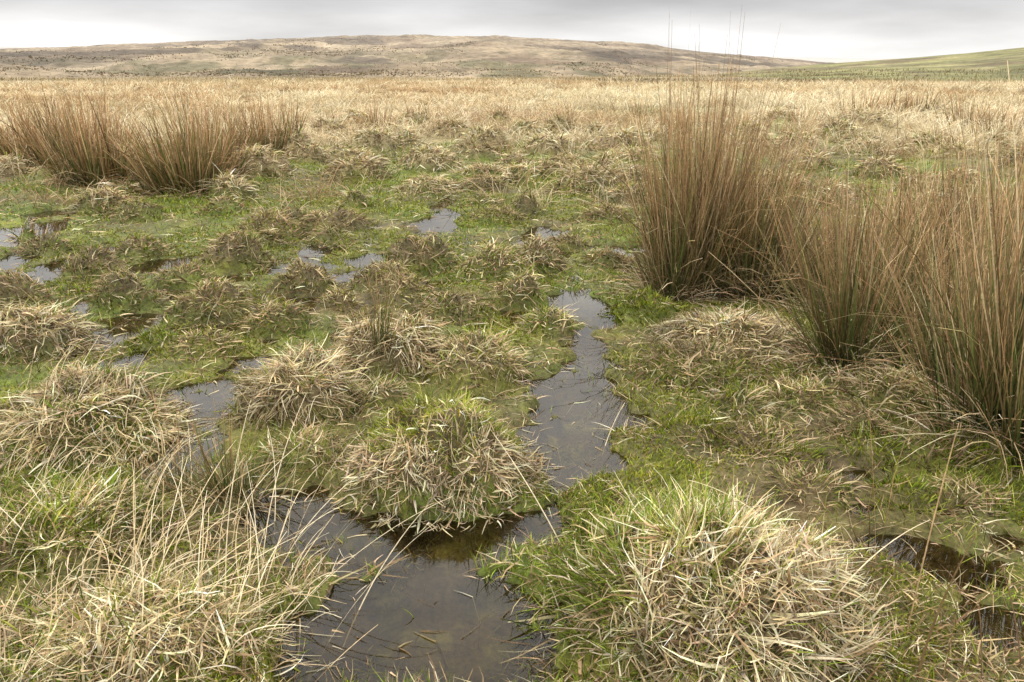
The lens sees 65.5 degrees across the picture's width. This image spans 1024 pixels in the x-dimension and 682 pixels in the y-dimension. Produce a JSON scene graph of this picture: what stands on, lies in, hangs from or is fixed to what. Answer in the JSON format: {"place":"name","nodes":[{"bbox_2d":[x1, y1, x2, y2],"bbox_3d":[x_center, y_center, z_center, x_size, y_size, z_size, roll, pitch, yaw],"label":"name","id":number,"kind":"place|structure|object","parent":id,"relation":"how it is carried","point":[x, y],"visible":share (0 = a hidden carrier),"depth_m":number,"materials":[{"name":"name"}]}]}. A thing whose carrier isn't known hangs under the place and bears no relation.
{"place":"outdoors","nodes":[
{"label":"outdoors","id":0,"kind":"place"},
{"bbox_2d":[0,34,831,78],"bbox_3d":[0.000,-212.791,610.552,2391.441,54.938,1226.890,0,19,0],"label":"moorland hill","id":1,"kind":"structure","parent":0,"point":[492,51],"depth_m":315.54,"materials":[{"name":"plant"}]},
{"bbox_2d":[0,34,789,76],"bbox_3d":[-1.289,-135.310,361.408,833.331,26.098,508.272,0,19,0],"label":"heather","id":2,"kind":"object","parent":1,"relation":"on","point":[109,73],"visible":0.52,"depth_m":184.35,"materials":[{"name":"brown plant"}]},
{"bbox_2d":[0,46,886,62],"bbox_3d":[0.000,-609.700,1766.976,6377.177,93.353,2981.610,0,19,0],"label":"distant hills","id":3,"kind":"structure","parent":0,"point":[837,60],"depth_m":1819.33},
{"bbox_2d":[0,74,1023,681],"bbox_3d":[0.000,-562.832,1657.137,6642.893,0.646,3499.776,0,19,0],"label":"bog ground","id":4,"kind":"structure","parent":0,"point":[388,620],"depth_m":3.33,"materials":[{"name":"plant"}]},
{"bbox_2d":[0,91,70,159],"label":"rush clump","id":5,"kind":"object","parent":4,"relation":"on","point":[3,146],"visible":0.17,"depth_m":12.16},
{"bbox_2d":[0,269,73,310],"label":"bog hummock","id":6,"kind":"object","parent":4,"relation":"on","point":[10,274],"visible":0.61,"depth_m":4.99,"materials":[{"name":"beige plant"}]},
{"bbox_2d":[5,225,74,261],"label":"bog hummock","id":7,"kind":"object","parent":4,"relation":"on","point":[36,244],"visible":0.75,"depth_m":6.62,"materials":[{"name":"brown plant"}]},
{"bbox_2d":[0,299,116,363],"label":"grass tussock","id":8,"kind":"object","parent":4,"relation":"on","point":[49,316],"depth_m":4.27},
{"bbox_2d":[0,69,118,168],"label":"rush clump","id":9,"kind":"object","parent":4,"relation":"on","point":[31,151],"visible":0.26,"depth_m":11.22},
{"bbox_2d":[11,87,154,140],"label":"rush clump","id":10,"kind":"object","parent":4,"relation":"on","point":[55,107],"visible":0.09,"depth_m":13.91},
{"bbox_2d":[0,80,172,193],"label":"rush clump","id":11,"kind":"object","parent":4,"relation":"on","point":[84,156],"visible":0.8,"depth_m":9.83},
{"bbox_2d":[42,242,137,283],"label":"bog hummock","id":12,"kind":"object","parent":4,"relation":"on","point":[106,251],"visible":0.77,"depth_m":5.79,"materials":[{"name":"brown plant"}]},
{"bbox_2d":[62,183,142,216],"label":"grass tussock","id":13,"kind":"object","parent":4,"relation":"on","point":[99,192],"depth_m":8.42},
{"bbox_2d":[0,352,226,481],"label":"grass tussock","id":14,"kind":"object","parent":4,"relation":"on","point":[31,399],"depth_m":3.21,"materials":[{"name":"plant"}]},
{"bbox_2d":[0,459,231,592],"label":"grass tussock","id":15,"kind":"object","parent":4,"relation":"on","point":[60,503],"depth_m":2.56,"materials":[{"name":"plant"}]},
{"bbox_2d":[79,261,174,316],"bbox_3d":[-2.517,-0.329,5.197,0.631,0.333,0.618,-10,21,-28],"label":"bog hummock","id":16,"kind":"object","parent":4,"relation":"on","point":[162,298],"visible":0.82,"depth_m":5.12,"materials":[{"name":"brown plant"}]},
{"bbox_2d":[98,195,175,222],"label":"bog hummock","id":17,"kind":"object","parent":4,"relation":"on","point":[131,202],"visible":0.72,"depth_m":8.00,"materials":[{"name":"beige plant"}]},
{"bbox_2d":[110,231,181,260],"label":"bog hummock","id":18,"kind":"object","parent":4,"relation":"on","point":[121,242],"visible":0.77,"depth_m":6.49,"materials":[{"name":"brown plant"}]},
{"bbox_2d":[114,318,183,356],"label":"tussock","id":19,"kind":"object","parent":4,"relation":"on","point":[162,334],"visible":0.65,"depth_m":4.39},
{"bbox_2d":[0,541,340,681],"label":"grass tussock","id":20,"kind":"object","parent":4,"relation":"on","point":[43,626],"depth_m":2.00,"materials":[{"name":"plant"}]},
{"bbox_2d":[110,391,235,495],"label":"sedge tuft","id":21,"kind":"object","parent":4,"relation":"on","point":[166,471],"visible":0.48,"depth_m":2.83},
{"bbox_2d":[145,260,216,299],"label":"bog hummock","id":22,"kind":"object","parent":4,"relation":"on","point":[159,278],"visible":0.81,"depth_m":5.58,"materials":[{"name":"brown plant"}]},
{"bbox_2d":[94,82,277,198],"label":"rush clump","id":23,"kind":"object","parent":4,"relation":"on","point":[193,170],"visible":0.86,"depth_m":9.32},
{"bbox_2d":[133,83,260,179],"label":"rush clump","id":24,"kind":"object","parent":4,"relation":"on","point":[220,144],"visible":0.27,"depth_m":10.23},
{"bbox_2d":[115,392,281,522],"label":"sedge tuft","id":25,"kind":"object","parent":4,"relation":"on","point":[230,474],"visible":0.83,"depth_m":2.72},
{"bbox_2d":[159,321,250,360],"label":"bog hummock","id":26,"kind":"object","parent":4,"relation":"on","point":[199,331],"visible":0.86,"depth_m":4.21,"materials":[{"name":"beige plant"}]},
{"bbox_2d":[156,276,255,329],"bbox_3d":[-1.895,-0.254,4.937,0.631,0.300,0.648,-11,22,-29],"label":"bog hummock","id":27,"kind":"object","parent":4,"relation":"on","point":[192,295],"visible":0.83,"depth_m":4.88,"materials":[{"name":"brown plant"}]},
{"bbox_2d":[99,409,328,542],"bbox_3d":[-1.052,0.443,2.792,0.757,0.413,0.791,0,19,0],"label":"sedge tuft","id":28,"kind":"object","parent":4,"relation":"on","point":[249,488],"visible":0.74,"depth_m":2.77,"materials":[{"name":"beige plant"}]},
{"bbox_2d":[172,84,276,155],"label":"rush clump","id":29,"kind":"object","parent":4,"relation":"on","point":[247,141],"visible":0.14,"depth_m":11.91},
{"bbox_2d":[191,165,265,200],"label":"grass tussock","id":30,"kind":"object","parent":4,"relation":"on","point":[243,183],"depth_m":9.22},
{"bbox_2d":[211,87,302,154],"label":"rush clump","id":31,"kind":"object","parent":4,"relation":"on","point":[279,143],"visible":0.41,"depth_m":12.74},
{"bbox_2d":[224,142,297,179],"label":"grass tussock","id":32,"kind":"object","parent":4,"relation":"on","point":[259,148],"depth_m":10.70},
{"bbox_2d":[255,89,312,148],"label":"rush clump","id":33,"kind":"object","parent":4,"relation":"on","point":[296,125],"visible":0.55,"depth_m":14.24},
{"bbox_2d":[203,328,381,436],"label":"grass tussock","id":34,"kind":"object","parent":4,"relation":"on","point":[269,373],"depth_m":3.46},
{"bbox_2d":[260,255,345,298],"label":"bog hummock","id":35,"kind":"object","parent":4,"relation":"on","point":[290,267],"visible":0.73,"depth_m":5.45,"materials":[{"name":"brown plant"}]},
{"bbox_2d":[247,414,364,478],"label":"grass tussock","id":36,"kind":"object","parent":4,"relation":"on","point":[313,437],"depth_m":3.06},
{"bbox_2d":[285,138,333,163],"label":"grass tussock","id":37,"kind":"object","parent":4,"relation":"on","point":[313,146],"depth_m":12.17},
{"bbox_2d":[300,223,356,253],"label":"grass tussock","id":38,"kind":"object","parent":4,"relation":"on","point":[330,231],"depth_m":7.00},
{"bbox_2d":[316,152,399,184],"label":"grass tussock","id":39,"kind":"object","parent":4,"relation":"on","point":[362,159],"depth_m":10.70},
{"bbox_2d":[321,145,395,164],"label":"grass tussock","id":40,"kind":"object","parent":4,"relation":"on","point":[370,153],"depth_m":12.11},
{"bbox_2d":[346,127,404,151],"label":"grass tussock","id":41,"kind":"object","parent":4,"relation":"on","point":[380,133],"depth_m":14.24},
{"bbox_2d":[333,367,419,411],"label":"grass tussock","id":42,"kind":"object","parent":4,"relation":"on","point":[384,384],"depth_m":3.55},
{"bbox_2d":[336,254,430,365],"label":"sedge tuft","id":43,"kind":"object","parent":4,"relation":"on","point":[380,333],"visible":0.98,"depth_m":3.84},
{"bbox_2d":[337,258,430,290],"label":"bog hummock","id":44,"kind":"object","parent":4,"relation":"on","point":[374,264],"visible":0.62,"depth_m":5.56,"materials":[{"name":"beige plant"}]},
{"bbox_2d":[321,307,468,385],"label":"grass tussock","id":45,"kind":"object","parent":4,"relation":"on","point":[349,329],"depth_m":3.94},
{"bbox_2d":[362,265,438,305],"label":"bog hummock","id":46,"kind":"object","parent":4,"relation":"on","point":[384,278],"visible":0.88,"depth_m":5.26,"materials":[{"name":"beige plant"}]},
{"bbox_2d":[379,227,464,278],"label":"bog hummock","id":47,"kind":"object","parent":4,"relation":"on","point":[432,235],"visible":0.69,"depth_m":6.00,"materials":[{"name":"brown plant"}]},
{"bbox_2d":[379,171,466,199],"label":"grass tussock","id":48,"kind":"object","parent":4,"relation":"on","point":[433,178],"depth_m":9.73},
{"bbox_2d":[392,140,469,172],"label":"grass tussock","id":49,"kind":"object","parent":4,"relation":"on","point":[433,149],"depth_m":11.50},
{"bbox_2d":[321,377,564,549],"bbox_3d":[-0.252,0.380,2.983,0.892,0.464,0.900,9,21,25],"label":"mossy tussock","id":50,"kind":"object","parent":4,"relation":"on","point":[467,402],"visible":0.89,"depth_m":2.80,"materials":[{"name":"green plant"}]},
{"bbox_2d":[399,288,499,328],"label":"bog hummock","id":51,"kind":"object","parent":4,"relation":"on","point":[475,298],"visible":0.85,"depth_m":4.90,"materials":[{"name":"beige plant"}]},
{"bbox_2d":[400,310,542,396],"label":"grass tussock","id":52,"kind":"object","parent":4,"relation":"on","point":[468,341],"depth_m":3.94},
{"bbox_2d":[449,124,517,154],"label":"grass tussock","id":53,"kind":"object","parent":4,"relation":"on","point":[480,128],"depth_m":14.12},
{"bbox_2d":[444,237,536,284],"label":"grass tussock","id":54,"kind":"object","parent":4,"relation":"on","point":[493,246],"depth_m":5.71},
{"bbox_2d":[0,335,1020,681],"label":"loose grass stalks","id":55,"kind":"object","parent":4,"relation":"on","point":[200,587],"visible":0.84,"depth_m":2.26,"materials":[{"name":"plant"}]},
{"bbox_2d":[0,75,1023,217],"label":"moor grass","id":56,"kind":"structure","parent":4,"relation":"on","point":[508,94],"depth_m":26.69,"materials":[{"name":"plant"}]},
{"bbox_2d":[0,143,1023,681],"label":"sphagnum moss","id":57,"kind":"object","parent":4,"relation":"on","point":[660,469],"visible":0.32,"depth_m":3.41,"materials":[{"name":"plant"}]},
{"bbox_2d":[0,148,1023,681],"bbox_3d":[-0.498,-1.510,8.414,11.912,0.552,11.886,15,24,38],"label":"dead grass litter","id":58,"kind":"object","parent":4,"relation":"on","point":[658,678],"visible":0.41,"depth_m":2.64,"materials":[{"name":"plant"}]},
{"bbox_2d":[0,59,1023,91],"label":"distant moor grass","id":59,"kind":"structure","parent":4,"relation":"on","point":[614,79],"depth_m":109.77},
{"bbox_2d":[481,261,552,307],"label":"grass tussock","id":60,"kind":"object","parent":4,"relation":"on","point":[518,278],"depth_m":5.09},
{"bbox_2d":[494,156,552,184],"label":"grass tussock","id":61,"kind":"object","parent":4,"relation":"on","point":[513,166],"depth_m":10.51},
{"bbox_2d":[31,249,1023,681],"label":"drowned moss","id":62,"kind":"object","parent":4,"relation":"on","point":[511,657],"visible":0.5,"depth_m":2.60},
{"bbox_2d":[496,229,575,279],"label":"grass tussock","id":63,"kind":"object","parent":4,"relation":"on","point":[541,247],"depth_m":6.00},
{"bbox_2d":[512,293,581,339],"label":"grass tussock","id":64,"kind":"object","parent":4,"relation":"on","point":[564,314],"depth_m":4.58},
{"bbox_2d":[534,151,597,180],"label":"grass tussock","id":65,"kind":"object","parent":4,"relation":"on","point":[562,156],"depth_m":10.71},
{"bbox_2d":[536,158,633,199],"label":"grass tussock","id":66,"kind":"object","parent":4,"relation":"on","point":[589,166],"depth_m":9.64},
{"bbox_2d":[575,245,642,271],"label":"bog hummock","id":67,"kind":"object","parent":4,"relation":"on","point":[599,255],"visible":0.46,"depth_m":6.14,"materials":[{"name":"beige plant"}]},
{"bbox_2d":[592,121,657,150],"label":"grass tussock","id":68,"kind":"object","parent":4,"relation":"on","point":[615,136],"depth_m":13.74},
{"bbox_2d":[597,283,700,327],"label":"tussock","id":69,"kind":"object","parent":4,"relation":"on","point":[607,317],"visible":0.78,"depth_m":4.91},
{"bbox_2d":[577,130,775,304],"bbox_3d":[1.037,-0.750,5.006,1.184,1.123,1.168,-12,22,-31],"label":"rush clump","id":70,"kind":"object","parent":4,"relation":"on","point":[674,284],"visible":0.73,"depth_m":5.12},
{"bbox_2d":[650,397,737,448],"bbox_3d":[0.751,0.313,3.306,0.381,0.189,0.411,0,19,0],"label":"moss cushion","id":71,"kind":"object","parent":4,"relation":"on","point":[708,417],"visible":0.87,"depth_m":3.29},
{"bbox_2d":[616,317,796,398],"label":"tussock","id":72,"kind":"object","parent":4,"relation":"on","point":[694,356],"visible":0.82,"depth_m":3.90,"materials":[{"name":"beige plant"}]},
{"bbox_2d":[552,51,882,308],"bbox_3d":[1.236,-1.105,5.320,2.130,1.591,1.980,0,19,0],"label":"rush clump","id":73,"kind":"object","parent":4,"relation":"on","point":[675,201],"visible":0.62,"depth_m":5.13,"materials":[{"name":"plant"}]},
{"bbox_2d":[661,9,779,212],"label":"rush stems","id":74,"kind":"object","parent":4,"relation":"on","point":[720,95],"visible":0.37,"depth_m":5.55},
{"bbox_2d":[486,470,955,681],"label":"grass tussock","id":75,"kind":"object","parent":4,"relation":"on","point":[763,530],"depth_m":2.03,"materials":[{"name":"plant"}]},
{"bbox_2d":[633,301,816,368],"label":"grass tussock","id":76,"kind":"object","parent":4,"relation":"on","point":[745,317],"depth_m":4.21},
{"bbox_2d":[595,71,879,311],"bbox_3d":[1.488,-1.056,5.364,1.668,1.462,1.695,-13,23,-34],"label":"rush clump","id":77,"kind":"object","parent":4,"relation":"on","point":[751,241],"visible":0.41,"depth_m":5.16,"materials":[{"name":"plant"}]},
{"bbox_2d":[695,373,803,420],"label":"grass tussock","id":78,"kind":"object","parent":4,"relation":"on","point":[750,398],"depth_m":3.50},
{"bbox_2d":[712,407,831,459],"bbox_3d":[1.019,0.385,3.224,0.433,0.129,0.436,-11,22,-29],"label":"bog hummock","id":79,"kind":"object","parent":4,"relation":"on","point":[754,424],"visible":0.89,"depth_m":3.23,"materials":[{"name":"beige plant"}]},
{"bbox_2d":[702,141,881,311],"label":"rush clump","id":80,"kind":"object","parent":4,"relation":"on","point":[771,283],"visible":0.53,"depth_m":5.12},
{"bbox_2d":[764,433,840,472],"bbox_3d":[1.101,0.413,3.105,0.291,0.149,0.262,-15,24,-38],"label":"moss cushion","id":81,"kind":"object","parent":4,"relation":"on","point":[810,452],"visible":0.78,"depth_m":3.10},
{"bbox_2d":[753,370,852,418],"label":"tussock","id":82,"kind":"object","parent":4,"relation":"on","point":[798,384],"visible":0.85,"depth_m":3.61,"materials":[{"name":"beige plant"}]},
{"bbox_2d":[759,451,883,512],"bbox_3d":[1.099,0.504,2.888,0.406,0.146,0.406,15,24,38],"label":"bog hummock","id":83,"kind":"object","parent":4,"relation":"on","point":[808,474],"visible":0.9,"depth_m":2.86,"materials":[{"name":"beige plant"}]},
{"bbox_2d":[777,345,888,395],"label":"grass tussock","id":84,"kind":"object","parent":4,"relation":"on","point":[826,368],"depth_m":3.82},
{"bbox_2d":[707,129,981,416],"bbox_3d":[1.498,-0.367,3.710,1.301,1.182,1.360,-7,20,-19],"label":"rush clump","id":85,"kind":"object","parent":4,"relation":"on","point":[837,349],"visible":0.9,"depth_m":3.78,"materials":[{"name":"plant"}]},
{"bbox_2d":[741,172,950,300],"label":"rush clump","id":86,"kind":"object","parent":4,"relation":"on","point":[821,259],"visible":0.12,"depth_m":5.22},
{"bbox_2d":[803,400,914,455],"bbox_3d":[1.433,0.326,3.291,0.412,0.167,0.458,0,19,0],"label":"bog hummock","id":87,"kind":"object","parent":4,"relation":"on","point":[848,409],"visible":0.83,"depth_m":3.29,"materials":[{"name":"beige plant"}]},
{"bbox_2d":[825,80,908,118],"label":"rush clump","id":88,"kind":"object","parent":4,"relation":"on","point":[853,102],"visible":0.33,"depth_m":23.03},
{"bbox_2d":[831,416,914,471],"bbox_3d":[1.411,0.396,3.115,0.342,0.154,0.304,-12,22,-32],"label":"moss cushion","id":89,"kind":"object","parent":4,"relation":"on","point":[866,440],"visible":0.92,"depth_m":3.12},
{"bbox_2d":[747,162,1000,320],"bbox_3d":[2.239,-0.593,4.806,1.707,0.946,1.606,0,19,0],"label":"rush clump","id":90,"kind":"object","parent":4,"relation":"on","point":[832,258],"visible":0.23,"depth_m":4.86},
{"bbox_2d":[841,152,911,179],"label":"grass tussock","id":91,"kind":"object","parent":4,"relation":"on","point":[887,160],"depth_m":10.98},
{"bbox_2d":[731,141,1023,338],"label":"rush clump","id":92,"kind":"object","parent":4,"relation":"on","point":[906,234],"visible":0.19,"depth_m":4.60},
{"bbox_2d":[830,357,952,429],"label":"grass tussock","id":93,"kind":"object","parent":4,"relation":"on","point":[882,383],"depth_m":3.51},
{"bbox_2d":[795,194,1003,365],"bbox_3d":[1.995,-0.322,4.102,1.053,0.871,1.038,0,19,0],"label":"rush clump","id":94,"kind":"object","parent":4,"relation":"on","point":[897,331],"visible":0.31,"depth_m":4.13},
{"bbox_2d":[803,164,1000,280],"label":"rush clump","id":95,"kind":"object","parent":4,"relation":"on","point":[863,202],"visible":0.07,"depth_m":5.62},
{"bbox_2d":[782,109,1023,488],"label":"rush clump","id":96,"kind":"object","parent":4,"relation":"on","point":[957,388],"visible":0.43,"depth_m":3.03,"materials":[{"name":"plant"}]},
{"bbox_2d":[783,202,1023,392],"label":"rush clump","id":97,"kind":"object","parent":4,"relation":"on","point":[907,336],"visible":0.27,"depth_m":3.78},
{"bbox_2d":[858,466,949,518],"bbox_3d":[1.387,0.516,2.812,0.297,0.143,0.330,16,24,38],"label":"moss cushion","id":98,"kind":"object","parent":4,"relation":"on","point":[913,484],"visible":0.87,"depth_m":2.80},
{"bbox_2d":[831,149,1023,373],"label":"rush clump","id":99,"kind":"object","parent":4,"relation":"on","point":[957,235],"visible":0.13,"depth_m":3.76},
{"bbox_2d":[891,128,966,153],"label":"grass tussock","id":100,"kind":"object","parent":4,"relation":"on","point":[924,135],"depth_m":13.33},
{"bbox_2d":[839,98,1023,317],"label":"rush clump","id":101,"kind":"object","parent":4,"relation":"on","point":[995,191],"visible":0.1,"depth_m":4.83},
{"bbox_2d":[840,160,1023,436],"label":"rush clump","id":102,"kind":"object","parent":4,"relation":"on","point":[937,349],"visible":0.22,"depth_m":3.44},
{"bbox_2d":[844,60,1023,498],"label":"rush clump","id":103,"kind":"object","parent":4,"relation":"on","point":[1005,401],"visible":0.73,"depth_m":2.89,"materials":[{"name":"plant"}]},
{"bbox_2d":[885,421,984,475],"bbox_3d":[1.636,0.381,3.074,0.348,0.190,0.369,10,21,26],"label":"bog hummock","id":104,"kind":"object","parent":4,"relation":"on","point":[959,457],"visible":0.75,"depth_m":3.04,"materials":[{"name":"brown plant"}]},
{"bbox_2d":[851,133,1023,271],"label":"rush clump","id":105,"kind":"object","parent":4,"relation":"on","point":[951,191],"visible":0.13,"depth_m":5.89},
{"bbox_2d":[916,464,1020,522],"bbox_3d":[1.590,0.518,2.769,0.333,0.162,0.346,12,22,31],"label":"bog hummock","id":106,"kind":"object","parent":4,"relation":"on","point":[973,488],"visible":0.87,"depth_m":2.76,"materials":[{"name":"beige plant"}]},
{"bbox_2d":[915,416,1023,478],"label":"moss cushion","id":107,"kind":"object","parent":4,"relation":"on","point":[981,446],"visible":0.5,"depth_m":2.99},
{"bbox_2d":[918,92,1023,127],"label":"rush clump","id":108,"kind":"object","parent":4,"relation":"on","point":[960,108],"visible":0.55,"depth_m":19.61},
{"bbox_2d":[965,91,1023,138],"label":"rush clump","id":109,"kind":"object","parent":4,"relation":"on","point":[989,125],"visible":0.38,"depth_m":15.52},
{"bbox_2d":[0,0,1023,58],"label":"sky","id":110,"kind":"structure","parent":0,"point":[876,29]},
{"bbox_2d":[719,47,1023,80],"bbox_3d":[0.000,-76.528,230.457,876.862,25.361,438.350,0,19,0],"label":"grassy hillside","id":111,"kind":"structure","parent":0,"point":[996,60],"depth_m":161.10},
{"label":"bog water","id":112,"kind":"structure","parent":0,"visible":0},
{"bbox_2d":[186,227,284,279],"bbox_3d":[-2.145,-0.722,6.194,0.730,0.336,0.806,0,19,0],"label":"bog hummock","id":113,"kind":"object","parent":112,"relation":"on","point":[235,243],"visible":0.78,"depth_m":6.11,"materials":[{"name":"brown plant"}]},
{"bbox_2d":[236,205,312,239],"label":"bog hummock","id":114,"kind":"object","parent":112,"relation":"on","point":[286,217],"visible":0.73,"depth_m":7.28,"materials":[{"name":"beige plant"}]},
{"bbox_2d":[227,297,324,341],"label":"bog hummock","id":115,"kind":"object","parent":112,"relation":"on","point":[271,304],"visible":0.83,"depth_m":4.62,"materials":[{"name":"beige plant"}]},
{"bbox_2d":[291,205,381,235],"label":"bog hummock","id":116,"kind":"object","parent":112,"relation":"on","point":[334,210],"visible":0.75,"depth_m":7.58,"materials":[{"name":"beige plant"}]},
{"bbox_2d":[461,204,531,227],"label":"bog hummock","id":117,"kind":"object","parent":112,"relation":"on","point":[497,208],"visible":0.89,"depth_m":7.85,"materials":[{"name":"beige plant"}]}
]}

